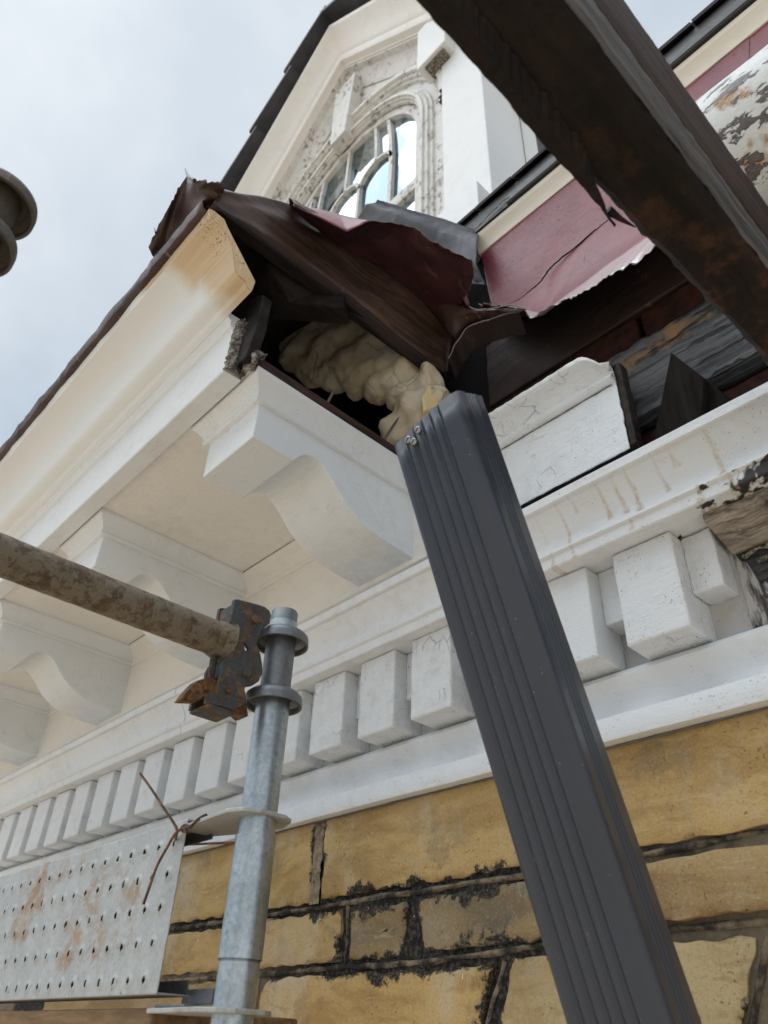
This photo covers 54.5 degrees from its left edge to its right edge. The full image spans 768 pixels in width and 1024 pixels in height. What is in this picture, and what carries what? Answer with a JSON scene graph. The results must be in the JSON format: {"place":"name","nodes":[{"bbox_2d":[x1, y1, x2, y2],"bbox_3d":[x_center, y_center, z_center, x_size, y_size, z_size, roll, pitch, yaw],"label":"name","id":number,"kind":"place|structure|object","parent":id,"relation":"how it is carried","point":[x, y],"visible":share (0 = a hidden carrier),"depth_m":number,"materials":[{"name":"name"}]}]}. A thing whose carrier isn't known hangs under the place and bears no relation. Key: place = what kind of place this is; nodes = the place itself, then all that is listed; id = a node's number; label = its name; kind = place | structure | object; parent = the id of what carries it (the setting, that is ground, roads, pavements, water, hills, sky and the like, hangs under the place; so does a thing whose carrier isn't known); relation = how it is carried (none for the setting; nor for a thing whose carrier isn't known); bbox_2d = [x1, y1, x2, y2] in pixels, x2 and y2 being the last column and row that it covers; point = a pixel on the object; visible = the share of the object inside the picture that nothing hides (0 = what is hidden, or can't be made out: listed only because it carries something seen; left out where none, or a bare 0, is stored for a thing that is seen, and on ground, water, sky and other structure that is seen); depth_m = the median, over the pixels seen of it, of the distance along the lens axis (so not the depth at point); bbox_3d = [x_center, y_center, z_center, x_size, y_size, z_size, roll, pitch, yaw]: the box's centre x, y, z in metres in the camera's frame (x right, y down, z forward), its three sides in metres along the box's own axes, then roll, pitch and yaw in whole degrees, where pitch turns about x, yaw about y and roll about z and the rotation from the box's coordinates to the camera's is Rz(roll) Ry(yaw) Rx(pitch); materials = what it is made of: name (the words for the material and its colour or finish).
{"place":"outdoors","nodes":[
{"label":"outdoors","id":0,"kind":"place"},
{"bbox_2d":[0,0,713,446],"label":"sky","id":1,"kind":"structure","parent":0,"point":[106,105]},
{"bbox_2d":[0,709,767,1023],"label":"stone wall","id":2,"kind":"structure","parent":0,"point":[419,910],"depth_m":1.26,"materials":[{"name":"yellow stone"}]},
{"bbox_2d":[0,209,767,876],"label":"cornice","id":3,"kind":"structure","parent":2,"relation":"on","point":[182,443],"depth_m":1.68,"materials":[{"name":"white paint"}]},
{"bbox_2d":[231,233,392,436],"bbox_3d":[-1.500,0.171,3.279,0.838,1.110,4.256,30,-44,-32],"label":"eave framing","id":4,"kind":"object","parent":3,"relation":"on","point":[296,305],"visible":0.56,"depth_m":1.82,"materials":[{"name":"black wood"}]},
{"bbox_2d":[0,168,526,460],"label":"roof lining","id":5,"kind":"object","parent":4,"relation":"attached to","point":[404,289],"visible":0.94,"depth_m":1.85,"materials":[{"name":"brown metal"}]},
{"bbox_2d":[358,200,485,284],"bbox_3d":[0.156,-0.801,2.271,0.494,0.339,0.089,7,-36,-5],"label":"lead roll","id":6,"kind":"object","parent":5,"relation":"on","point":[455,237],"visible":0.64,"depth_m":2.29,"materials":[{"name":"grey metal"}]},
{"bbox_2d":[278,318,449,445],"bbox_3d":[-0.064,-0.377,2.098,0.618,0.623,0.173,-13,-39,21],"label":"foam insulation","id":7,"kind":"object","parent":4,"relation":"attached to","point":[353,360],"visible":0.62,"depth_m":2.06},
{"bbox_2d":[220,0,544,222],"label":"dormer","id":8,"kind":"object","parent":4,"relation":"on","point":[404,103],"visible":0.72,"depth_m":4.39,"materials":[{"name":"paint"}]},
{"bbox_2d":[304,105,418,217],"bbox_3d":[-0.241,-1.394,4.029,0.051,2.189,1.317,30,-44,-32],"label":"window frame","id":9,"kind":"structure","parent":8,"relation":"in","point":[381,164],"depth_m":4.22,"materials":[{"name":"paint"}]},
{"bbox_2d":[416,0,767,365],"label":"overhead beam","id":10,"kind":"structure","parent":3,"relation":"attached to","point":[593,92],"depth_m":0.69,"materials":[{"name":"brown wood"}]},
{"bbox_2d":[444,22,767,444],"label":"exposed backing","id":11,"kind":"object","parent":3,"relation":"on","point":[644,318],"visible":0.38,"depth_m":1.66,"materials":[{"name":"brown wood"}]},
{"bbox_2d":[477,0,767,318],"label":"gutter back","id":12,"kind":"object","parent":11,"relation":"attached to","point":[551,240],"visible":0.64,"depth_m":1.97,"materials":[{"name":"red paint"}]},
{"bbox_2d":[457,0,756,232],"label":"gutter","id":13,"kind":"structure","parent":12,"relation":"on","point":[709,21],"depth_m":2.15,"materials":[{"name":"metal"}]},
{"bbox_2d":[695,45,767,205],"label":"rusty gutter","id":14,"kind":"object","parent":12,"relation":"attached to","point":[733,106],"visible":0.64,"depth_m":1.44,"materials":[{"name":"white metal"}]},
{"bbox_2d":[655,353,708,438],"bbox_3d":[0.527,-0.210,1.338,0.019,0.190,0.107,30,-44,-32],"label":"timber wedge","id":15,"kind":"object","parent":3,"relation":"on","point":[684,401],"visible":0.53,"depth_m":1.32,"materials":[{"name":"brown wood"}]},
{"bbox_2d":[707,381,730,412],"bbox_3d":[0.576,-0.196,1.303,0.019,0.097,0.051,30,-44,-32],"label":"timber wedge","id":16,"kind":"object","parent":3,"relation":"on","point":[717,398],"visible":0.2,"depth_m":1.29,"materials":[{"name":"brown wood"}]},
{"bbox_2d":[395,391,701,1023],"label":"downspout","id":17,"kind":"object","parent":2,"relation":"attached to","point":[609,947],"visible":1,"depth_m":0.80,"materials":[{"name":"paint"}]},
{"label":"ground","id":18,"kind":"structure","parent":0,"visible":0},
{"bbox_2d":[0,168,37,276],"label":"scaffold standard","id":19,"kind":"object","parent":18,"relation":"on","point":[18,212],"visible":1,"depth_m":0.81,"materials":[{"name":"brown metal"}]},
{"bbox_2d":[210,607,308,1023],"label":"scaffold standard","id":20,"kind":"object","parent":18,"relation":"on","point":[273,701],"visible":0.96,"depth_m":0.95,"materials":[{"name":"silver metal"}]},
{"bbox_2d":[174,599,270,721],"bbox_3d":[-0.225,0.202,1.048,0.109,0.172,0.061,30,-44,-32],"label":"wedge clamp","id":21,"kind":"object","parent":20,"relation":"attached to","point":[231,673],"visible":0.94,"depth_m":1.03,"materials":[{"name":"metal"}]},
{"bbox_2d":[0,532,223,653],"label":"scaffold transom","id":22,"kind":"object","parent":21,"relation":"attached to","point":[26,565],"visible":0.99,"depth_m":0.94,"materials":[{"name":"beige metal"}]},
{"bbox_3d":[-0.768,0.895,1.323,0.027,0.041,0.181,30,-44,-32],"label":"rusty channel","id":23,"kind":"object","parent":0,"visible":0},
{"bbox_2d":[0,1008,296,1023],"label":"deck timber","id":24,"kind":"object","parent":23,"relation":"attached to","point":[114,1016],"visible":0.92,"depth_m":1.01,"materials":[{"name":"brown wood"}]},
{"bbox_2d":[0,807,290,1017],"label":"perforated board","id":25,"kind":"object","parent":24,"relation":"on","point":[86,925],"visible":0.97,"depth_m":1.09,"materials":[{"name":"white metal"}]},
{"bbox_2d":[139,772,233,904],"bbox_3d":[-0.278,0.440,1.030,0.216,0.185,0.042,-18,-41,25],"label":"tie wire","id":26,"kind":"object","parent":25,"relation":"attached to","point":[183,828],"visible":1,"depth_m":1.01,"materials":[{"name":"brown metal"}]}
]}

